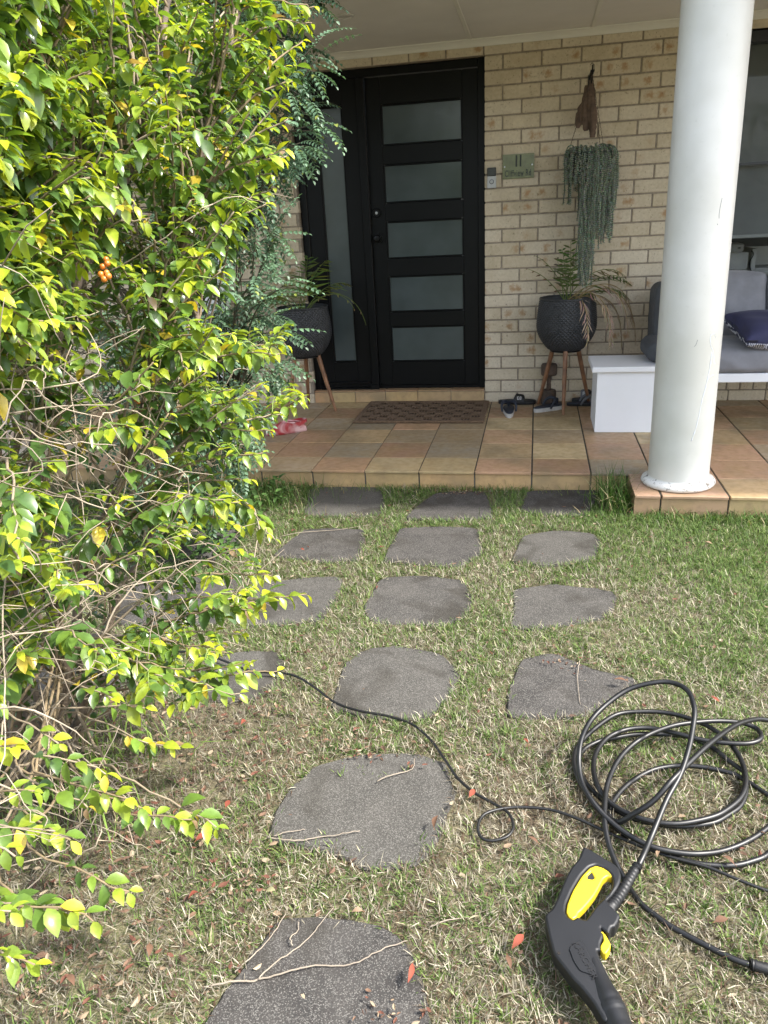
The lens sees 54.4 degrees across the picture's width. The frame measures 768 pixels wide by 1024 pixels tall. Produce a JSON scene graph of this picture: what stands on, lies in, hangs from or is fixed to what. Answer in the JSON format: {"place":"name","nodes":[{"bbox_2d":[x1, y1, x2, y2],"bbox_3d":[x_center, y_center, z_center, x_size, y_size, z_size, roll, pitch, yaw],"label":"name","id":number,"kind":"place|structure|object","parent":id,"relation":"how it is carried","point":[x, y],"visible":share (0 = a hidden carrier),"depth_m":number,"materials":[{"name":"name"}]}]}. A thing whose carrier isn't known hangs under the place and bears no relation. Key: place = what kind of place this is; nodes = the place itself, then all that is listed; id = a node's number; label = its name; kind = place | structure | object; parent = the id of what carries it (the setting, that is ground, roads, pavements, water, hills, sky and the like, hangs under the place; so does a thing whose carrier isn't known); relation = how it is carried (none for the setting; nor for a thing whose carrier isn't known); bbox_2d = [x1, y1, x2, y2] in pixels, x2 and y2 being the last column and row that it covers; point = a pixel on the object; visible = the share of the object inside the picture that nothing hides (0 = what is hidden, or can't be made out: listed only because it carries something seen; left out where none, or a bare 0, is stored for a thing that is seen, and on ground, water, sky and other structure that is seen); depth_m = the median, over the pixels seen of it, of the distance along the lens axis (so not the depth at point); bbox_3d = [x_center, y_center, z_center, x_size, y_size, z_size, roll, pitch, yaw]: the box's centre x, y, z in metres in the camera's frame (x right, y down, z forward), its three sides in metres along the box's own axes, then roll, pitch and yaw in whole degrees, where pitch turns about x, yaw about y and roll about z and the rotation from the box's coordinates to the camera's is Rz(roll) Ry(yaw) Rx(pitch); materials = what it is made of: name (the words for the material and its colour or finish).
{"place":"outdoors","nodes":[
{"label":"outdoors","id":0,"kind":"place"},
{"bbox_2d":[0,477,767,1023],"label":"ground","id":1,"kind":"structure","parent":0,"point":[222,793],"depth_m":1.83,"materials":[{"name":"green plant"}]},
{"bbox_2d":[67,974,74,984],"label":"fallen leaf","id":2,"kind":"object","parent":1,"relation":"on","point":[71,978],"visible":1,"depth_m":1.47,"materials":[{"name":"brown plant"}]},
{"bbox_2d":[27,634,170,694],"bbox_3d":[-1.050,0.543,2.629,0.573,0.046,0.390,2,22,11],"label":"stepping paver","id":3,"kind":"object","parent":1,"relation":"on","point":[42,674],"visible":0.02,"depth_m":2.53,"materials":[{"name":"concrete"}]},
{"bbox_2d":[0,685,232,912],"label":"tall grass","id":4,"kind":"structure","parent":1,"relation":"on","point":[89,756],"depth_m":1.99,"materials":[{"name":"plant"}]},
{"bbox_2d":[146,943,152,955],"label":"fallen leaf","id":5,"kind":"object","parent":1,"relation":"on","point":[149,947],"visible":1,"depth_m":1.52,"materials":[{"name":"brown plant"}]},
{"bbox_2d":[0,0,318,987],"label":"hedge bush","id":6,"kind":"object","parent":1,"relation":"on","point":[88,110],"visible":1,"depth_m":1.52,"materials":[{"name":"green plant"}]},
{"bbox_2d":[46,464,296,572],"bbox_3d":[-1.029,-0.003,3.777,0.989,0.156,1.165,1,22,11],"label":"ground cover","id":7,"kind":"object","parent":1,"relation":"on","point":[221,541],"visible":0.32,"depth_m":3.51,"materials":[{"name":"green plant"}]},
{"bbox_2d":[115,577,237,626],"bbox_3d":[-0.845,0.377,3.032,0.529,0.045,0.424,2,22,11],"label":"stepping paver","id":8,"kind":"object","parent":1,"relation":"on","point":[217,588],"visible":0.14,"depth_m":3.04,"materials":[{"name":"concrete"}]},
{"bbox_2d":[20,0,360,543],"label":"dark shrub","id":9,"kind":"object","parent":1,"relation":"on","point":[225,323],"visible":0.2,"depth_m":3.06,"materials":[{"name":"green plant"}]},
{"bbox_2d":[155,527,239,563],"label":"stepping paver","id":10,"kind":"object","parent":1,"relation":"on","point":[185,549],"visible":0.07,"depth_m":3.50,"materials":[{"name":"stone"}]},
{"bbox_2d":[194,832,202,842],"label":"fallen leaf","id":11,"kind":"object","parent":1,"relation":"on","point":[200,836],"visible":0.66,"depth_m":1.79,"materials":[{"name":"plant"}]},
{"bbox_2d":[174,651,284,704],"bbox_3d":[-0.500,0.562,2.510,0.318,0.045,0.312,1,22,11],"label":"stepping paver","id":12,"kind":"object","parent":1,"relation":"on","point":[266,660],"visible":0.46,"depth_m":2.52,"materials":[{"name":"stone"}]},
{"bbox_2d":[179,473,360,525],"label":"tall grass","id":13,"kind":"structure","parent":1,"relation":"on","point":[261,491],"depth_m":4.06,"materials":[{"name":"green plant"}]},
{"bbox_2d":[265,886,274,891],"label":"fallen leaf","id":14,"kind":"object","parent":1,"relation":"on","point":[271,888],"visible":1,"depth_m":1.64,"materials":[{"name":"yellow plant"}]},
{"bbox_2d":[238,577,341,626],"bbox_3d":[-0.371,0.367,2.990,0.370,0.045,0.434,1,21,11],"label":"stepping paver","id":15,"kind":"object","parent":1,"relation":"on","point":[320,591],"visible":0.54,"depth_m":2.97,"materials":[{"name":"stone"}]},
{"bbox_2d":[204,916,431,1023],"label":"stepping paver","id":16,"kind":"object","parent":1,"relation":"on","point":[335,995],"visible":0.96,"depth_m":1.47,"materials":[{"name":"concrete"}]},
{"bbox_2d":[202,908,406,987],"bbox_3d":[-0.161,0.886,1.548,0.412,0.010,0.146,-6,21,-7],"label":"dry twig","id":17,"kind":"object","parent":16,"relation":"on","point":[231,981],"visible":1,"depth_m":1.49,"materials":[{"name":"beige wood"}]},
{"bbox_2d":[408,961,414,981],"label":"fallen leaf","id":18,"kind":"object","parent":16,"relation":"on","point":[411,970],"visible":1,"depth_m":1.44,"materials":[{"name":"plant"}]},
{"bbox_2d":[274,528,364,563],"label":"stepping paver","id":19,"kind":"object","parent":1,"relation":"on","point":[334,543],"visible":0.76,"depth_m":3.45,"materials":[{"name":"concrete"}]},
{"bbox_2d":[281,525,366,536],"bbox_3d":[-0.282,0.088,3.604,0.430,0.009,0.017,-7,22,-10],"label":"dry twig","id":20,"kind":"object","parent":1,"relation":"on","point":[316,531],"visible":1,"depth_m":3.60,"materials":[{"name":"beige wood"}]},
{"bbox_2d":[304,487,384,517],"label":"stepping paver","id":21,"kind":"object","parent":1,"relation":"on","point":[368,501],"visible":0.59,"depth_m":3.98,"materials":[{"name":"concrete"}]},
{"bbox_2d":[352,907,363,911],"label":"fallen leaf","id":22,"kind":"object","parent":1,"relation":"on","point":[357,909],"visible":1,"depth_m":1.58,"materials":[{"name":"beige plant"}]},
{"bbox_2d":[269,753,456,871],"bbox_3d":[-0.044,0.765,1.923,0.451,0.046,0.411,1,22,11],"label":"stepping paver","id":23,"kind":"object","parent":1,"relation":"on","point":[392,816],"visible":0.76,"depth_m":1.89,"materials":[{"name":"concrete"}]},
{"bbox_2d":[267,829,359,840],"bbox_3d":[-0.172,0.781,1.816,0.225,0.009,0.041,-5,21,-4],"label":"dry twig","id":24,"kind":"object","parent":23,"relation":"on","point":[307,838],"visible":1,"depth_m":1.81,"materials":[{"name":"beige wood"}]},
{"bbox_2d":[377,758,414,781],"bbox_3d":[0.040,0.697,2.001,0.132,0.008,0.025,-18,26,-34],"label":"dry twig","id":25,"kind":"object","parent":23,"relation":"on","point":[396,773],"visible":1,"depth_m":1.99,"materials":[{"name":"beige wood"}]},
{"bbox_2d":[432,815,437,829],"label":"fallen leaf","id":26,"kind":"object","parent":23,"relation":"on","point":[434,819],"visible":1,"depth_m":1.80,"materials":[{"name":"brown plant"}]},
{"bbox_2d":[0,487,767,1023],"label":"leaf litter","id":27,"kind":"object","parent":1,"relation":"on","point":[182,957],"visible":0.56,"depth_m":1.77,"materials":[{"name":"brown plant"}]},
{"bbox_2d":[331,646,459,721],"bbox_3d":[0.047,0.562,2.426,0.397,0.045,0.409,1,22,11],"label":"stepping paver","id":28,"kind":"object","parent":1,"relation":"on","point":[398,681],"visible":0.73,"depth_m":2.40,"materials":[{"name":"stone"}]},
{"bbox_2d":[363,576,471,626],"bbox_3d":[0.137,0.361,2.935,0.417,0.045,0.411,1,22,11],"label":"stepping paver","id":29,"kind":"object","parent":1,"relation":"on","point":[402,599],"visible":0.66,"depth_m":2.91,"materials":[{"name":"concrete"}]},
{"bbox_2d":[71,400,767,516],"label":"porch slab","id":30,"kind":"structure","parent":1,"relation":"on","point":[532,456],"depth_m":4.27,"materials":[{"name":"tile"}]},
{"bbox_2d":[2,400,767,517],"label":"porch floor","id":31,"kind":"structure","parent":30,"relation":"on","point":[738,465],"depth_m":4.33,"materials":[{"name":"tile"}]},
{"bbox_2d":[202,258,229,382],"bbox_3d":[-1.282,-1.394,5.657,0.260,1.179,0.060,1,22,11],"label":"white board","id":32,"kind":"object","parent":31,"relation":"on","point":[212,302],"depth_m":5.56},
{"bbox_2d":[266,418,306,435],"bbox_3d":[-0.650,-0.568,4.965,0.283,0.084,0.096,-9,22,-15],"label":"clog","id":33,"kind":"object","parent":31,"relation":"on","point":[296,425],"visible":0.91,"depth_m":4.93,"materials":[{"name":"pink plastic"}]},
{"bbox_2d":[276,303,336,415],"bbox_3d":[-0.555,-1.103,5.403,0.414,0.754,0.400,5,23,20],"label":"planter","id":34,"kind":"object","parent":31,"relation":"on","point":[316,316],"visible":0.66,"depth_m":5.21,"materials":[{"name":"black metal"}]},
{"bbox_2d":[239,255,365,323],"bbox_3d":[-0.583,-1.547,5.263,0.898,0.481,0.535,1,22,11],"label":"potted palm","id":35,"kind":"object","parent":34,"relation":"in","point":[312,275],"visible":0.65,"depth_m":5.26,"materials":[{"name":"green palm leaf"}]},
{"bbox_2d":[353,400,489,422],"bbox_3d":[0.278,-0.714,5.294,0.915,0.021,0.621,1,22,11],"label":"doormat","id":36,"kind":"object","parent":31,"relation":"on","point":[475,411],"visible":1,"depth_m":5.25,"materials":[{"name":"brown fabric"}]},
{"bbox_2d":[500,399,517,417],"bbox_3d":[0.858,-0.718,5.125,0.116,0.092,0.240,0,22,7],"label":"thong","id":37,"kind":"object","parent":31,"relation":"on","point":[508,410],"visible":1,"depth_m":5.12,"materials":[{"name":"rubber"}]},
{"bbox_2d":[498,393,535,404],"bbox_3d":[0.962,-0.820,5.394,0.270,0.074,0.105,2,22,14],"label":"slide sandal","id":38,"kind":"object","parent":31,"relation":"on","point":[520,399],"visible":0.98,"depth_m":5.36,"materials":[{"name":"black rubber"}]},
{"bbox_2d":[534,396,561,412],"bbox_3d":[1.143,-0.750,5.168,0.250,0.090,0.116,-12,23,-21],"label":"thong","id":39,"kind":"object","parent":31,"relation":"on","point":[555,405],"visible":0.93,"depth_m":5.15,"materials":[{"name":"rubber"}]},
{"bbox_2d":[541,363,556,403],"bbox_3d":[1.172,-0.911,5.311,0.111,0.285,0.111,1,22,11],"label":"dumbbell","id":40,"kind":"object","parent":31,"relation":"on","point":[548,391],"visible":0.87,"depth_m":5.29,"materials":[{"name":"wood"}]},
{"bbox_2d":[536,294,596,414],"bbox_3d":[1.235,-1.077,5.087,0.400,0.754,0.414,2,22,13],"label":"planter","id":41,"kind":"object","parent":31,"relation":"on","point":[559,325],"visible":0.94,"depth_m":4.90,"materials":[{"name":"grey wicker"}]},
{"bbox_2d":[526,240,636,350],"bbox_3d":[1.305,-1.409,4.930,0.730,0.734,0.499,1,22,11],"label":"potted palm","id":42,"kind":"object","parent":41,"relation":"in","point":[570,279],"visible":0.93,"depth_m":4.91,"materials":[{"name":"green plant"}]},
{"bbox_2d":[566,394,590,405],"bbox_3d":[1.397,-0.788,5.249,0.220,0.076,0.106,0,22,7],"label":"thong","id":43,"kind":"object","parent":31,"relation":"on","point":[583,402],"visible":0.77,"depth_m":5.24,"materials":[{"name":"black rubber"}]},
{"bbox_2d":[572,389,591,401],"bbox_3d":[1.430,-0.822,5.311,0.190,0.091,0.096,-4,21,-2],"label":"thong","id":44,"kind":"object","parent":31,"relation":"on","point":[578,398],"visible":0.37,"depth_m":5.30,"materials":[{"name":"black rubber"}]},
{"bbox_2d":[588,355,655,431],"bbox_3d":[1.506,-0.742,4.666,0.438,0.405,0.405,1,22,11],"label":"side table","id":45,"kind":"object","parent":31,"relation":"on","point":[622,393],"visible":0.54,"depth_m":4.51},
{"bbox_2d":[640,334,656,361],"bbox_3d":[1.690,-1.006,4.591,0.188,0.147,0.368,0,22,7],"label":"throw pillow","id":46,"kind":"object","parent":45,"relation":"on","point":[648,345],"visible":0.43,"depth_m":4.51,"materials":[{"name":"grey fabric"}]},
{"bbox_2d":[641,0,754,492],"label":"porch column","id":47,"kind":"structure","parent":31,"relation":"on","point":[713,48],"depth_m":3.20,"materials":[{"name":"white paint"}]},
{"bbox_2d":[648,270,767,382],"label":"outdoor sofa","id":48,"kind":"object","parent":31,"relation":"on","point":[740,361],"visible":0.3,"depth_m":4.59,"materials":[{"name":"grey fabric"}]},
{"bbox_2d":[724,310,767,349],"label":"throw pillow","id":49,"kind":"object","parent":48,"relation":"on","point":[748,328],"visible":0.98,"depth_m":4.26,"materials":[{"name":"blue fabric"}]},
{"bbox_2d":[13,0,767,404],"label":"house","id":50,"kind":"structure","parent":30,"relation":"on","point":[429,244],"depth_m":5.05,"materials":[{"name":"beige brick"}]},
{"bbox_2d":[335,13,353,19],"bbox_3d":[-0.209,-2.646,3.988,0.104,0.009,0.104,1,22,11],"label":"ceiling light","id":51,"kind":"object","parent":50,"relation":"attached to","point":[343,16],"visible":0.98,"depth_m":3.98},
{"bbox_2d":[364,68,478,384],"bbox_3d":[0.286,-1.912,5.243,0.750,2.050,0.104,1,22,11],"label":"front door","id":52,"kind":"structure","parent":50,"relation":"in","point":[422,128],"depth_m":5.22,"materials":[{"name":"black paint"}]},
{"bbox_2d":[487,167,495,187],"bbox_3d":[0.714,-2.214,4.947,0.058,0.125,0.028,1,22,11],"label":"doorbell","id":53,"kind":"object","parent":50,"relation":"attached to","point":[491,178],"visible":1,"depth_m":4.94,"materials":[{"name":"plastic"}]},
{"bbox_2d":[503,153,533,178],"bbox_3d":[0.881,-2.267,4.894,0.204,0.146,0.014,1,22,11],"label":"house sign","id":54,"kind":"object","parent":50,"relation":"attached to","point":[515,166],"visible":1,"depth_m":4.89,"materials":[{"name":"green plastic"}]},
{"bbox_2d":[588,64,593,84],"bbox_3d":[1.271,-2.571,4.590,0.028,0.286,0.209,1,22,11],"label":"wall bracket","id":55,"kind":"object","parent":50,"relation":"attached to","point":[590,74],"depth_m":4.53,"materials":[{"name":"black metal"}]},
{"bbox_2d":[575,80,597,136],"bbox_3d":[1.259,-2.494,4.622,0.138,0.325,0.065,9,24,29],"label":"dried spathe","id":56,"kind":"object","parent":55,"relation":"hanging from","point":[587,119],"visible":0.95,"depth_m":4.61},
{"bbox_2d":[562,63,619,287],"bbox_3d":[1.298,-2.088,4.689,0.356,1.290,0.341,1,22,11],"label":"hanging plant","id":57,"kind":"object","parent":55,"relation":"hanging from","point":[594,169],"visible":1,"depth_m":4.63,"materials":[{"name":"green plant"}]},
{"bbox_2d":[732,44,767,238],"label":"window","id":58,"kind":"structure","parent":50,"relation":"attached to","point":[751,213],"depth_m":4.77,"materials":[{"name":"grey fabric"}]},
{"bbox_2d":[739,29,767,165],"bbox_3d":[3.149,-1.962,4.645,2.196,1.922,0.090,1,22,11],"label":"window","id":59,"kind":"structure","parent":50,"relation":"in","point":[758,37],"depth_m":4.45,"materials":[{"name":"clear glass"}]},
{"bbox_2d":[743,246,767,274],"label":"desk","id":60,"kind":"object","parent":50,"relation":"in","point":[759,261],"visible":0.16,"depth_m":5.45,"materials":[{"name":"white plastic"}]},
{"bbox_2d":[729,251,748,270],"bbox_3d":[2.456,-1.827,5.463,0.330,0.144,0.300,1,22,11],"label":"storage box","id":61,"kind":"object","parent":60,"relation":"on","point":[738,260],"visible":0.3,"depth_m":5.31,"materials":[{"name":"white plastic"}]},
{"bbox_2d":[731,242,743,251],"bbox_3d":[2.427,-1.915,5.410,0.290,0.058,0.242,1,22,11],"label":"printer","id":62,"kind":"object","parent":61,"relation":"on","point":[737,247],"visible":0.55,"depth_m":5.29,"materials":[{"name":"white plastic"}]},
{"bbox_2d":[274,481,578,495],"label":"edge grass","id":63,"kind":"structure","parent":1,"relation":"on","point":[431,488],"depth_m":4.07,"materials":[{"name":"green plant"}]},
{"bbox_2d":[383,526,482,567],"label":"stepping paver","id":64,"kind":"object","parent":1,"relation":"on","point":[439,545],"visible":0.69,"depth_m":3.38,"materials":[{"name":"stone"}]},
{"bbox_2d":[429,916,466,927],"bbox_3d":[0.135,0.860,1.570,0.084,0.008,0.006,-9,22,-14],"label":"dry twig","id":65,"kind":"object","parent":1,"relation":"on","point":[446,920],"visible":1,"depth_m":1.57,"materials":[{"name":"beige wood"}]},
{"bbox_2d":[406,491,492,521],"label":"stepping paver","id":66,"kind":"object","parent":1,"relation":"on","point":[452,505],"visible":0.81,"depth_m":3.82,"materials":[{"name":"stone"}]},
{"bbox_2d":[171,651,767,892],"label":"power cord","id":67,"kind":"object","parent":1,"relation":"on","point":[504,809],"visible":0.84,"depth_m":1.83,"materials":[{"name":"black rubber"}]},
{"bbox_2d":[468,789,474,797],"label":"fallen leaf","id":68,"kind":"object","parent":1,"relation":"on","point":[472,792],"visible":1,"depth_m":1.88,"materials":[{"name":"plant"}]},
{"bbox_2d":[506,955,511,967],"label":"fallen leaf","id":69,"kind":"object","parent":1,"relation":"on","point":[509,959],"visible":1,"depth_m":1.46,"materials":[{"name":"brown plant"}]},
{"bbox_2d":[512,932,524,948],"bbox_3d":[0.271,0.857,1.496,0.044,0.013,0.016,-31,48,-33],"label":"fallen leaf","id":70,"kind":"object","parent":1,"relation":"on","point":[518,939],"visible":1,"depth_m":1.49,"materials":[{"name":"plant"}]},
{"bbox_2d":[511,531,600,567],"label":"stepping paver","id":71,"kind":"object","parent":1,"relation":"on","point":[557,546],"visible":0.75,"depth_m":3.30,"materials":[{"name":"concrete"}]},
{"bbox_2d":[520,490,596,517],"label":"stepping paver","id":72,"kind":"object","parent":1,"relation":"on","point":[545,502],"visible":0.68,"depth_m":3.82,"materials":[{"name":"concrete"}]},
{"bbox_2d":[511,584,616,630],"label":"stepping paver","id":73,"kind":"object","parent":1,"relation":"on","point":[549,604],"visible":0.7,"depth_m":2.82,"materials":[{"name":"stone"}]},
{"bbox_2d":[507,654,636,719],"bbox_3d":[0.591,0.564,2.346,0.399,0.046,0.366,1,22,11],"label":"stepping paver","id":74,"kind":"object","parent":1,"relation":"on","point":[550,687],"visible":0.69,"depth_m":2.33,"materials":[{"name":"stone"}]},
{"bbox_2d":[577,660,580,703],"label":"dry twig","id":75,"kind":"object","parent":74,"relation":"on","point":[577,680],"visible":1,"depth_m":2.35,"materials":[{"name":"beige wood"}]},
{"bbox_2d":[545,848,642,1023],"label":"spray gun","id":76,"kind":"object","parent":1,"relation":"on","point":[578,947],"visible":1,"depth_m":1.47,"materials":[{"name":"black plastic"}]},
{"bbox_2d":[580,458,659,521],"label":"tall grass","id":77,"kind":"structure","parent":1,"relation":"on","point":[612,496],"depth_m":3.71,"materials":[{"name":"green plant"}]},
{"bbox_2d":[482,504,767,529],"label":"edge grass","id":78,"kind":"structure","parent":1,"relation":"on","point":[715,518],"depth_m":3.49,"materials":[{"name":"green plant"}]},
{"bbox_2d":[571,679,767,974],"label":"pressure hose","id":79,"kind":"object","parent":1,"relation":"on","point":[736,805],"visible":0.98,"depth_m":1.83,"materials":[{"name":"black rubber"}]},
{"bbox_2d":[713,915,727,922],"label":"fallen leaf","id":80,"kind":"object","parent":1,"relation":"on","point":[720,918],"visible":1,"depth_m":1.52,"materials":[{"name":"brown plant"}]},
{"bbox_2d":[722,855,734,864],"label":"fallen leaf","id":81,"kind":"object","parent":1,"relation":"on","point":[729,858],"visible":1,"depth_m":1.65,"materials":[{"name":"brown plant"}]}
]}

